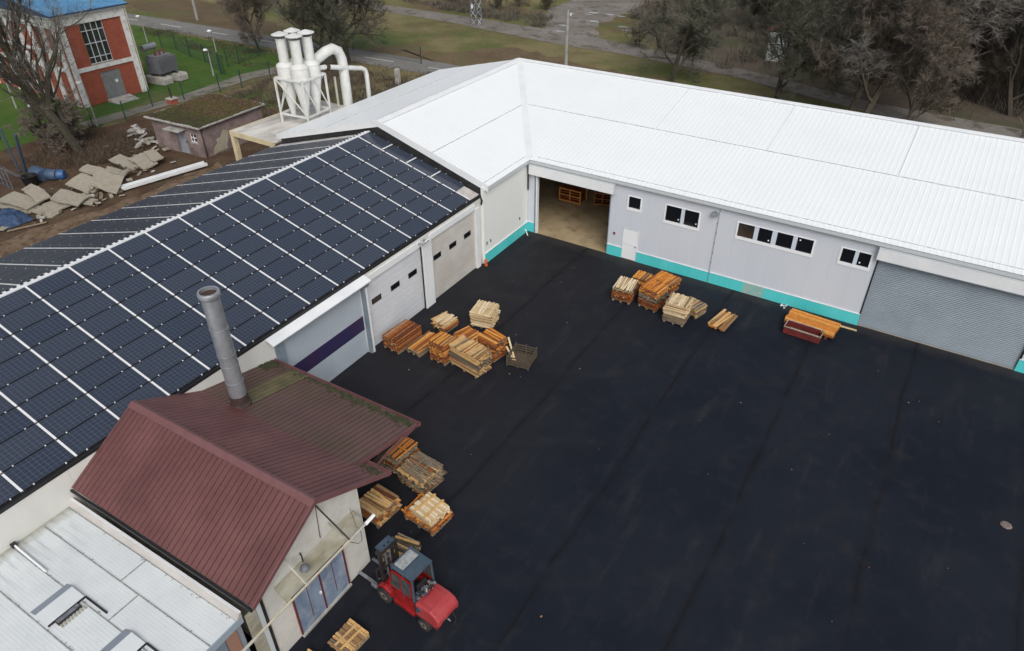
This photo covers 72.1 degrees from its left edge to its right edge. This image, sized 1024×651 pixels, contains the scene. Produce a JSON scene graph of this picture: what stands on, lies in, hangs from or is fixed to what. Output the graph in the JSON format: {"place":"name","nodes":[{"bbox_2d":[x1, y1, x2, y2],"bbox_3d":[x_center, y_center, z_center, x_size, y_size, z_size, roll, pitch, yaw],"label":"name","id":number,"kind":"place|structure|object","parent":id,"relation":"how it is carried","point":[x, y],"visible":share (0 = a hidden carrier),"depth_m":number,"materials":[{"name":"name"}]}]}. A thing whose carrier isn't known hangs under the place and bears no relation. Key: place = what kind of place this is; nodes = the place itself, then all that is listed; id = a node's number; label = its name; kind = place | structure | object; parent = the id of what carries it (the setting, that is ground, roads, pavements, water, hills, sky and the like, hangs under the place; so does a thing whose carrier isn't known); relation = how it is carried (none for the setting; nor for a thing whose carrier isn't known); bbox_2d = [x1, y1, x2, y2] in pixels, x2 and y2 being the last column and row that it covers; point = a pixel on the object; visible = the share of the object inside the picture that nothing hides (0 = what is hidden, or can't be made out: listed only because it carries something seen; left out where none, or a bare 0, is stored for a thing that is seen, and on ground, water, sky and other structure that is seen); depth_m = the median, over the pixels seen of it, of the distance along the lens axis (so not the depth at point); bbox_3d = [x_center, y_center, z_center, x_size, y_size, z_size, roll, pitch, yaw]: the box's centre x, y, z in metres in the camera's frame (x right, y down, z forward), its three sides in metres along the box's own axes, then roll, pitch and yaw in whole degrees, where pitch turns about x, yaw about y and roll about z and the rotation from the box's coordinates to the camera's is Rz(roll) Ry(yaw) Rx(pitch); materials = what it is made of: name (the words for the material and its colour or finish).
{"place":"outdoors","nodes":[
{"label":"outdoors","id":0,"kind":"place"},
{"bbox_2d":[0,83,151,151],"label":"lawn","id":1,"kind":"structure","parent":0,"point":[9,114],"depth_m":65.41,"materials":[{"name":"green plant"}]},
{"bbox_2d":[0,0,148,107],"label":"brick building","id":2,"kind":"structure","parent":1,"relation":"on","point":[109,68],"depth_m":66.04,"materials":[{"name":"brick"}]},
{"bbox_2d":[78,20,114,65],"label":"window","id":3,"kind":"structure","parent":2,"relation":"in","point":[93,34],"depth_m":65.58,"materials":[{"name":"grey"}]},
{"bbox_2d":[100,70,116,98],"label":"door leaf","id":4,"kind":"structure","parent":2,"relation":"in","point":[106,77],"depth_m":67.66,"materials":[{"name":"grey metal"}]},
{"bbox_2d":[109,68,126,96],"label":"door leaf","id":5,"kind":"structure","parent":2,"relation":"in","point":[115,74],"depth_m":68.35,"materials":[{"name":"grey metal"}]},
{"bbox_2d":[0,162,222,257],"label":"earth strip","id":6,"kind":"object","parent":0,"point":[25,240],"visible":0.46,"depth_m":46.51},
{"bbox_2d":[0,498,249,650],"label":"flat roofed shed","id":7,"kind":"structure","parent":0,"point":[75,575],"depth_m":20.18,"materials":[{"name":"white metal"}]},
{"bbox_2d":[0,90,281,241],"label":"bare soil","id":8,"kind":"structure","parent":0,"point":[224,158],"depth_m":54.60,"materials":[{"name":"brown soil"}]},
{"bbox_2d":[0,128,26,172],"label":"steel frame","id":9,"kind":"object","parent":8,"relation":"on","point":[20,154],"visible":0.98,"depth_m":52.17,"materials":[{"name":"blue paint"}]},
{"bbox_2d":[0,208,33,229],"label":"tarpaulin","id":10,"kind":"object","parent":8,"relation":"on","point":[9,217],"visible":1,"depth_m":46.36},
{"bbox_2d":[2,99,63,146],"bbox_3d":[-38.933,-16.517,57.163,3.586,4.376,4.581,13,37,18],"label":"shrub","id":11,"kind":"object","parent":8,"relation":"on","point":[29,126],"visible":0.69,"depth_m":56.95,"materials":[{"name":"brown plant"}]},
{"bbox_2d":[0,0,94,154],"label":"bare tree","id":12,"kind":"object","parent":8,"relation":"on","point":[22,79],"visible":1,"depth_m":53.95,"materials":[{"name":"brown plant"}]},
{"bbox_2d":[25,83,89,156],"bbox_3d":[-36.539,-16.942,56.994,4.383,5.348,5.599,-28,44,-34],"label":"shrub","id":13,"kind":"object","parent":8,"relation":"on","point":[66,113],"visible":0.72,"depth_m":56.32,"materials":[{"name":"brown plant"}]},
{"bbox_2d":[65,173,94,194],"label":"concrete slab","id":14,"kind":"structure","parent":8,"relation":"on","point":[81,182],"depth_m":50.67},
{"bbox_2d":[17,120,155,169],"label":"brambles","id":15,"kind":"object","parent":8,"relation":"on","point":[92,157],"visible":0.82,"depth_m":57.16,"materials":[{"name":"brown"}]},
{"bbox_2d":[17,144,175,225],"bbox_3d":[-30.652,-11.159,52.616,8.835,0.469,15.988,0,35,0],"label":"rubble","id":16,"kind":"object","parent":8,"relation":"on","point":[96,191],"visible":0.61,"depth_m":49.98,"materials":[{"name":"concrete"}]},
{"bbox_2d":[0,203,39,212],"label":"concrete slab","id":17,"kind":"structure","parent":16,"relation":"on","point":[3,205],"depth_m":48.02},
{"bbox_2d":[0,191,44,209],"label":"concrete slab","id":18,"kind":"structure","parent":17,"relation":"on","point":[21,200],"depth_m":48.14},
{"bbox_2d":[24,186,50,203],"bbox_3d":[-32.651,-9.005,48.459,1.805,0.551,0.997,25,42,31],"label":"concrete slab","id":19,"kind":"object","parent":18,"relation":"on","point":[37,195],"depth_m":48.38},
{"bbox_2d":[82,198,97,205],"bbox_3d":[-29.870,-8.646,48.797,1.941,0.388,0.794,1,35,2],"label":"concrete slab","id":20,"kind":"object","parent":16,"relation":"on","point":[89,201],"depth_m":48.72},
{"bbox_2d":[50,189,90,206],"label":"concrete slab","id":21,"kind":"structure","parent":20,"relation":"on","point":[65,196],"depth_m":48.44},
{"bbox_2d":[127,152,157,168],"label":"concrete slab","id":22,"kind":"structure","parent":16,"relation":"on","point":[141,160],"depth_m":54.35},
{"bbox_2d":[90,169,123,194],"bbox_3d":[-28.953,-10.270,50.325,1.790,1.386,1.580,-2,35,-3],"label":"concrete slab","id":23,"kind":"object","parent":8,"relation":"on","point":[106,181],"depth_m":50.25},
{"bbox_2d":[120,161,207,189],"bbox_3d":[-25.897,-11.220,52.529,0.560,0.240,6.406,28,44,34],"label":"metal profile","id":24,"kind":"object","parent":8,"relation":"on","point":[154,178],"visible":1,"depth_m":52.36,"materials":[{"name":"white paint"}]},
{"bbox_2d":[143,87,264,157],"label":"pink shed","id":25,"kind":"structure","parent":8,"relation":"on","point":[202,126],"depth_m":56.71,"materials":[{"name":"paint"}]},
{"bbox_2d":[229,100,343,160],"bbox_3d":[-15.328,-12.972,51.565,4.520,4.350,8.370,20,40,26],"label":"canopy","id":26,"kind":"object","parent":8,"relation":"on","point":[263,131],"visible":0.38,"depth_m":49.20,"materials":[{"name":"metal"}]},
{"bbox_2d":[271,27,370,121],"bbox_3d":[-13.563,-18.413,50.388,2.688,6.020,7.177,16,38,22],"label":"cyclone separator","id":27,"kind":"object","parent":26,"relation":"on","point":[299,75],"visible":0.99,"depth_m":48.50,"materials":[{"name":"white paint"}]},
{"bbox_2d":[130,24,278,95],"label":"lawn","id":28,"kind":"structure","parent":0,"point":[195,68],"depth_m":80.47,"materials":[{"name":"green plant"}]},
{"bbox_2d":[145,74,173,85],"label":"concrete block","id":29,"kind":"structure","parent":28,"relation":"on","point":[160,80],"depth_m":72.44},
{"bbox_2d":[140,42,178,76],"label":"transformer","id":30,"kind":"object","parent":29,"relation":"on","point":[162,63],"visible":1,"depth_m":71.96,"materials":[{"name":"grey paint"}]},
{"bbox_2d":[157,30,219,70],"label":"fence","id":31,"kind":"object","parent":28,"relation":"on","point":[205,60],"visible":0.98,"depth_m":81.03,"materials":[{"name":"metal"}]},
{"bbox_2d":[213,0,282,51],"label":"bare tree","id":32,"kind":"object","parent":28,"relation":"on","point":[235,7],"visible":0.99,"depth_m":80.62,"materials":[{"name":"brown plant"}]},
{"bbox_2d":[78,58,336,126],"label":"path","id":33,"kind":"structure","parent":0,"point":[195,94],"depth_m":69.55,"materials":[{"name":"concrete"}]},
{"bbox_2d":[128,0,312,41],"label":"ploughed strip","id":34,"kind":"object","parent":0,"point":[183,11],"visible":0.66,"depth_m":101.66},
{"bbox_2d":[70,286,420,650],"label":"boiler house","id":35,"kind":"structure","parent":0,"point":[237,488],"depth_m":22.28,"materials":[{"name":"brown metal"}]},
{"bbox_2d":[293,572,326,632],"bbox_3d":[-6.357,8.619,22.102,0.087,2.230,1.018,19,39,25],"label":"door leaf","id":36,"kind":"structure","parent":35,"relation":"in","point":[310,604],"depth_m":22.19,"materials":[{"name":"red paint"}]},
{"bbox_2d":[319,547,348,605],"bbox_3d":[-5.810,8.085,22.868,0.053,2.230,1.018,19,39,25],"label":"door leaf","id":37,"kind":"structure","parent":35,"relation":"in","point":[334,579],"depth_m":22.95,"materials":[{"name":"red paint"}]},
{"bbox_2d":[125,13,461,73],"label":"road","id":38,"kind":"structure","parent":0,"point":[412,65],"depth_m":87.46,"materials":[{"name":"asphalt"}]},
{"bbox_2d":[77,0,873,126],"bbox_3d":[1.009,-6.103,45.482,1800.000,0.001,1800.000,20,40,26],"label":"ground","id":39,"kind":"structure","parent":0,"point":[413,32],"depth_m":86.00,"materials":[{"name":"green plant"}]},
{"bbox_2d":[87,61,270,127],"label":"fence","id":40,"kind":"object","parent":39,"relation":"on","point":[121,104],"visible":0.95,"depth_m":67.51,"materials":[{"name":"metal"}]},
{"bbox_2d":[136,23,430,81],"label":"verge grass","id":41,"kind":"structure","parent":39,"relation":"on","point":[219,41],"depth_m":83.71,"materials":[{"name":"green"}]},
{"bbox_2d":[223,61,408,117],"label":"brambles","id":42,"kind":"object","parent":39,"relation":"on","point":[267,81],"visible":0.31,"depth_m":70.64,"materials":[{"name":"brown"}]},
{"bbox_2d":[272,0,359,47],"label":"bare tree","id":43,"kind":"object","parent":39,"relation":"on","point":[285,4],"visible":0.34,"depth_m":78.07,"materials":[{"name":"brown plant"}]},
{"bbox_2d":[224,35,421,66],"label":"fence","id":44,"kind":"object","parent":39,"relation":"on","point":[323,44],"visible":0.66,"depth_m":80.62,"materials":[{"name":"metal"}]},
{"bbox_2d":[276,0,392,59],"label":"bare tree","id":45,"kind":"object","parent":39,"relation":"on","point":[365,20],"visible":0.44,"depth_m":77.97,"materials":[{"name":"brown plant"}]},
{"bbox_2d":[280,0,389,63],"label":"bare tree","id":46,"kind":"object","parent":39,"relation":"on","point":[333,20],"visible":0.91,"depth_m":74.45,"materials":[{"name":"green plant"}]},
{"bbox_2d":[394,0,553,27],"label":"hedge scrub","id":47,"kind":"object","parent":39,"relation":"on","point":[463,8],"visible":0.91,"depth_m":101.45,"materials":[{"name":"brown"}]},
{"bbox_2d":[621,15,654,49],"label":"shrub","id":48,"kind":"object","parent":39,"relation":"on","point":[638,37],"visible":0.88,"depth_m":83.90,"materials":[{"name":"brown plant"}]},
{"bbox_2d":[276,58,1023,372],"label":"workshop hall","id":49,"kind":"structure","parent":39,"relation":"on","point":[908,230],"depth_m":39.42,"materials":[{"name":"grey"}]},
{"bbox_2d":[559,183,587,204],"bbox_3d":[4.270,-9.224,49.017,1.680,0.950,1.090,19,39,25],"label":"slatted crate","id":50,"kind":"object","parent":49,"relation":"on","point":[570,193],"visible":0.91,"depth_m":48.77,"materials":[{"name":"orange wood"}]},
{"bbox_2d":[594,191,610,205],"bbox_3d":[6.347,-8.941,48.641,1.180,0.900,1.090,9,36,13],"label":"slatted crate","id":51,"kind":"object","parent":49,"relation":"on","point":[602,198],"visible":0.61,"depth_m":48.30,"materials":[{"name":"orange wood"}]},
{"bbox_2d":[621,227,638,260],"bbox_3d":[6.986,-4.808,41.734,1.010,2.010,0.130,20,40,26],"label":"side door","id":52,"kind":"structure","parent":49,"relation":"in","point":[630,237],"depth_m":41.70,"materials":[{"name":"white plastic"}]},
{"bbox_2d":[627,195,642,212],"bbox_3d":[7.032,-6.965,40.238,0.900,0.900,0.130,20,40,26],"label":"window","id":53,"kind":"structure","parent":49,"relation":"in","point":[633,202],"depth_m":40.25,"materials":[{"name":"glass"}]},
{"bbox_2d":[663,204,701,230],"bbox_3d":[9.442,-6.010,39.026,2.080,1.140,0.130,20,40,26],"label":"window","id":54,"kind":"structure","parent":49,"relation":"in","point":[672,213],"depth_m":39.02,"materials":[{"name":"glass"}]},
{"bbox_2d":[735,221,815,257],"bbox_3d":[13.701,-4.526,36.741,4.030,1.000,0.130,20,40,26],"label":"window","id":55,"kind":"structure","parent":49,"relation":"in","point":[755,234],"depth_m":36.70,"materials":[{"name":"glass"}]},
{"bbox_2d":[837,247,873,271],"bbox_3d":[17.059,-3.327,34.961,1.520,0.960,0.130,20,40,26],"label":"window","id":56,"kind":"structure","parent":49,"relation":"in","point":[855,257],"depth_m":34.95,"materials":[{"name":"glass"}]},
{"bbox_2d":[635,0,738,82],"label":"bare tree","id":57,"kind":"object","parent":39,"relation":"on","point":[690,41],"visible":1,"depth_m":69.57,"materials":[{"name":"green plant"}]},
{"bbox_2d":[731,0,903,104],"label":"bare tree","id":58,"kind":"object","parent":39,"relation":"on","point":[794,32],"visible":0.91,"depth_m":61.43,"materials":[{"name":"brown plant"}]},
{"bbox_2d":[801,0,971,110],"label":"bare tree","id":59,"kind":"object","parent":39,"relation":"on","point":[868,21],"visible":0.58,"depth_m":59.07,"materials":[{"name":"brown plant"}]},
{"bbox_2d":[874,0,983,120],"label":"bare tree","id":60,"kind":"object","parent":39,"relation":"on","point":[933,18],"visible":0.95,"depth_m":57.10,"materials":[{"name":"brown plant"}]},
{"bbox_2d":[838,0,1023,113],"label":"bare tree","id":61,"kind":"object","parent":39,"relation":"on","point":[855,60],"visible":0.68,"depth_m":57.52,"materials":[{"name":"brown plant"}]},
{"bbox_2d":[394,47,640,76],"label":"brown field edge","id":62,"kind":"object","parent":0,"point":[476,57],"visible":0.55,"depth_m":81.62,"materials":[{"name":"soil"}]},
{"bbox_2d":[542,0,643,37],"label":"gravel clearing","id":63,"kind":"structure","parent":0,"point":[580,22],"depth_m":101.25,"materials":[{"name":"gravel"}]},
{"bbox_2d":[243,231,1023,650],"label":"asphalt yard","id":64,"kind":"structure","parent":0,"point":[619,475],"depth_m":27.73,"materials":[{"name":"asphalt"}]},
{"bbox_2d":[0,130,482,554],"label":"solar hall","id":65,"kind":"structure","parent":64,"relation":"on","point":[328,259],"depth_m":30.67,"materials":[{"name":"glass"}]},
{"bbox_2d":[283,290,367,381],"bbox_3d":[-8.393,0.948,32.006,0.063,3.740,4.886,19,39,25],"label":"fabric door","id":66,"kind":"structure","parent":65,"relation":"in","point":[332,342],"depth_m":32.12,"materials":[{"name":"fabric"}]},
{"bbox_2d":[367,248,424,345],"bbox_3d":[-5.826,-1.477,35.475,0.080,3.750,4.206,19,39,25],"label":"section door","id":67,"kind":"structure","parent":65,"relation":"in","point":[396,295],"depth_m":35.38,"materials":[{"name":"white metal"}]},
{"bbox_2d":[431,211,475,297],"bbox_3d":[-3.245,-3.919,38.979,0.080,3.750,4.186,19,39,25],"label":"section door","id":68,"kind":"structure","parent":65,"relation":"in","point":[453,249],"depth_m":38.98,"materials":[{"name":"white metal"}]},
{"bbox_2d":[327,618,369,650],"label":"timber stack","id":69,"kind":"object","parent":64,"relation":"on","point":[351,635],"visible":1,"depth_m":22.09,"materials":[{"name":"brown wood"}]},
{"bbox_2d":[359,484,401,528],"bbox_3d":[-4.989,6.740,26.325,1.267,0.691,1.280,23,41,29],"label":"timber stack","id":70,"kind":"object","parent":64,"relation":"on","point":[382,503],"visible":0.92,"depth_m":26.06,"materials":[{"name":"brown wood"}]},
{"bbox_2d":[377,437,419,475],"bbox_3d":[-4.565,5.181,28.326,1.195,0.968,1.373,21,40,28],"label":"timber stack","id":71,"kind":"object","parent":64,"relation":"on","point":[400,453],"visible":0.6,"depth_m":27.95,"materials":[{"name":"brown wood"}]},
{"bbox_2d":[382,319,421,353],"bbox_3d":[-5.464,0.547,35.155,1.092,0.796,1.770,22,41,29],"label":"timber stack","id":72,"kind":"object","parent":64,"relation":"on","point":[402,336],"visible":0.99,"depth_m":34.80,"materials":[{"name":"brown wood"}]},
{"bbox_2d":[382,533,421,561],"bbox_3d":[-3.891,7.989,24.747,1.054,0.433,1.228,16,38,22],"label":"timber stack","id":73,"kind":"object","parent":64,"relation":"on","point":[404,543],"visible":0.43,"depth_m":24.81,"materials":[{"name":"brown wood"}]},
{"bbox_2d":[358,535,458,631],"bbox_3d":[-3.494,8.216,22.869,4.090,2.200,1.320,23,41,29],"label":"forklift","id":74,"kind":"object","parent":64,"relation":"on","point":[411,586],"visible":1,"depth_m":22.38,"materials":[{"name":"red paint"}]},
{"bbox_2d":[389,569,414,611],"bbox_3d":[-3.569,8.394,22.411,1.100,1.470,0.055,23,41,29],"label":"cab door","id":75,"kind":"structure","parent":74,"relation":"in","point":[396,581],"depth_m":22.37,"materials":[{"name":"red paint"}]},
{"bbox_2d":[406,330,435,357],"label":"timber stack","id":76,"kind":"object","parent":64,"relation":"on","point":[419,347],"visible":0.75,"depth_m":34.70,"materials":[{"name":"brown wood"}]},
{"bbox_2d":[397,451,447,494],"bbox_3d":[-3.518,5.800,27.516,1.668,0.868,1.432,24,42,31],"label":"timber stack","id":77,"kind":"object","parent":64,"relation":"on","point":[421,472],"visible":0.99,"depth_m":27.24,"materials":[{"name":"brown wood"}]},
{"bbox_2d":[401,493,454,536],"bbox_3d":[-3.146,7.011,26.186,1.722,0.393,1.214,23,41,29],"label":"pallet","id":78,"kind":"object","parent":64,"relation":"on","point":[436,527],"visible":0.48,"depth_m":25.91,"materials":[{"name":"brown wood"}]},
{"bbox_2d":[409,492,449,527],"bbox_3d":[-3.022,6.743,25.894,1.175,0.374,1.053,26,42,32],"label":"timber bundle","id":79,"kind":"object","parent":78,"relation":"on","point":[430,509],"visible":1,"depth_m":25.74,"materials":[{"name":"brown wood"}]},
{"bbox_2d":[428,331,455,365],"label":"timber stack","id":80,"kind":"object","parent":64,"relation":"on","point":[438,345],"visible":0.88,"depth_m":33.65,"materials":[{"name":"brown wood"}]},
{"bbox_2d":[430,311,458,332],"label":"timber stack","id":81,"kind":"object","parent":64,"relation":"on","point":[445,322],"visible":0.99,"depth_m":36.20,"materials":[{"name":"brown wood"}]},
{"bbox_2d":[453,326,481,343],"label":"timber stack","id":82,"kind":"object","parent":64,"relation":"on","point":[469,332],"visible":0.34,"depth_m":34.33,"materials":[{"name":"brown wood"}]},
{"bbox_2d":[448,335,492,377],"bbox_3d":[-1.976,1.494,33.409,2.057,1.210,1.109,27,43,33],"label":"timber stack","id":83,"kind":"object","parent":64,"relation":"on","point":[472,357],"visible":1,"depth_m":33.01,"materials":[{"name":"brown wood"}]},
{"bbox_2d":[469,299,500,329],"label":"timber stack","id":84,"kind":"object","parent":64,"relation":"on","point":[483,314],"visible":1,"depth_m":36.24,"materials":[{"name":"brown wood"}]},
{"bbox_2d":[478,327,507,361],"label":"timber stack","id":85,"kind":"object","parent":64,"relation":"on","point":[495,342],"visible":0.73,"depth_m":34.00,"materials":[{"name":"brown wood"}]},
{"bbox_2d":[506,342,536,370],"bbox_3d":[0.477,1.480,33.950,1.150,0.600,1.180,13,37,18],"label":"slatted crate","id":86,"kind":"object","parent":64,"relation":"on","point":[524,361],"visible":1,"depth_m":34.02,"materials":[{"name":"brown wood"}]},
{"bbox_2d":[611,276,638,304],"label":"timber stack","id":87,"kind":"object","parent":64,"relation":"on","point":[624,289],"visible":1,"depth_m":38.20,"materials":[{"name":"brown wood"}]},
{"bbox_2d":[632,270,654,289],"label":"timber stack","id":88,"kind":"object","parent":64,"relation":"on","point":[642,277],"visible":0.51,"depth_m":39.18,"materials":[{"name":"brown wood"}]},
{"bbox_2d":[638,278,668,312],"bbox_3d":[7.588,-1.612,37.772,1.250,1.276,1.327,28,43,34],"label":"timber stack","id":89,"kind":"object","parent":64,"relation":"on","point":[653,292],"visible":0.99,"depth_m":37.42,"materials":[{"name":"brown wood"}]},
{"bbox_2d":[654,270,681,295],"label":"timber stack","id":90,"kind":"object","parent":64,"relation":"on","point":[670,280],"visible":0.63,"depth_m":39.05,"materials":[{"name":"brown wood"}]},
{"bbox_2d":[662,292,693,326],"bbox_3d":[8.636,-0.841,36.675,1.312,1.253,1.247,18,39,25],"label":"timber stack","id":91,"kind":"object","parent":64,"relation":"on","point":[677,307],"visible":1,"depth_m":36.31,"materials":[{"name":"brown wood"}]},
{"bbox_2d":[690,296,707,318],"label":"timber stack","id":92,"kind":"object","parent":64,"relation":"on","point":[698,308],"visible":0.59,"depth_m":37.06,"materials":[{"name":"brown wood"}]},
{"bbox_2d":[708,309,737,331],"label":"timber stack","id":93,"kind":"object","parent":64,"relation":"on","point":[722,320],"visible":1,"depth_m":36.53,"materials":[{"name":"orange wood"}]},
{"bbox_2d":[783,319,824,343],"bbox_3d":[14.760,0.321,35.672,1.820,0.450,0.760,21,40,28],"label":"red trough","id":94,"kind":"object","parent":64,"relation":"on","point":[804,331],"visible":1,"depth_m":35.63,"materials":[{"name":"paint"}]},
{"bbox_2d":[784,314,836,338],"bbox_3d":[15.220,0.098,36.012,2.512,0.426,0.500,23,41,29],"label":"beam bundle","id":95,"kind":"object","parent":64,"relation":"on","point":[829,332],"visible":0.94,"depth_m":35.78,"materials":[{"name":"brown wood"}]},
{"bbox_2d":[789,308,840,332],"bbox_3d":[15.596,-0.201,36.379,2.495,0.496,0.464,23,41,29],"label":"beam bundle","id":96,"kind":"object","parent":64,"relation":"on","point":[815,319],"visible":0.75,"depth_m":36.17,"materials":[{"name":"brown wood"}]},
{"bbox_2d":[338,1,1023,138],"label":"dirt track","id":97,"kind":"structure","parent":0,"point":[574,40],"depth_m":78.96,"materials":[{"name":"soil"}]},
{"bbox_2d":[632,0,1023,129],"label":"woodland floor","id":98,"kind":"structure","parent":0,"point":[990,115],"depth_m":72.65,"materials":[{"name":"soil"}]},
{"bbox_2d":[642,0,673,32],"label":"shrub","id":99,"kind":"object","parent":98,"relation":"on","point":[657,6],"visible":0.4,"depth_m":89.82,"materials":[{"name":"green plant"}]},
{"bbox_2d":[733,0,784,31],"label":"bare tree","id":100,"kind":"object","parent":98,"relation":"on","point":[755,8],"visible":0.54,"depth_m":90.09,"materials":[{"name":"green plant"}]},
{"bbox_2d":[627,0,1023,137],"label":"woodland undergrowth","id":101,"kind":"object","parent":98,"relation":"on","point":[638,15],"visible":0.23,"depth_m":70.99,"materials":[{"name":"brown"}]},
{"bbox_2d":[824,0,871,59],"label":"bare tree","id":102,"kind":"object","parent":98,"relation":"on","point":[840,36],"visible":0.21,"depth_m":71.21,"materials":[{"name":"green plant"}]},
{"bbox_2d":[950,1,1017,90],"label":"bare tree","id":103,"kind":"object","parent":98,"relation":"on","point":[982,44],"visible":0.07,"depth_m":65.60,"materials":[{"name":"brown plant"}]},
{"bbox_2d":[947,0,1023,107],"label":"bare tree","id":104,"kind":"object","parent":98,"relation":"on","point":[1017,90],"visible":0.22,"depth_m":63.63,"materials":[{"name":"brown plant"}]},
{"bbox_2d":[964,4,1023,103],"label":"bare tree","id":105,"kind":"object","parent":98,"relation":"on","point":[992,72],"visible":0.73,"depth_m":63.20,"materials":[{"name":"brown plant"}]},
{"bbox_2d":[965,0,1023,115],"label":"bare tree","id":106,"kind":"object","parent":98,"relation":"on","point":[1011,73],"visible":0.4,"depth_m":61.98,"materials":[{"name":"brown plant"}]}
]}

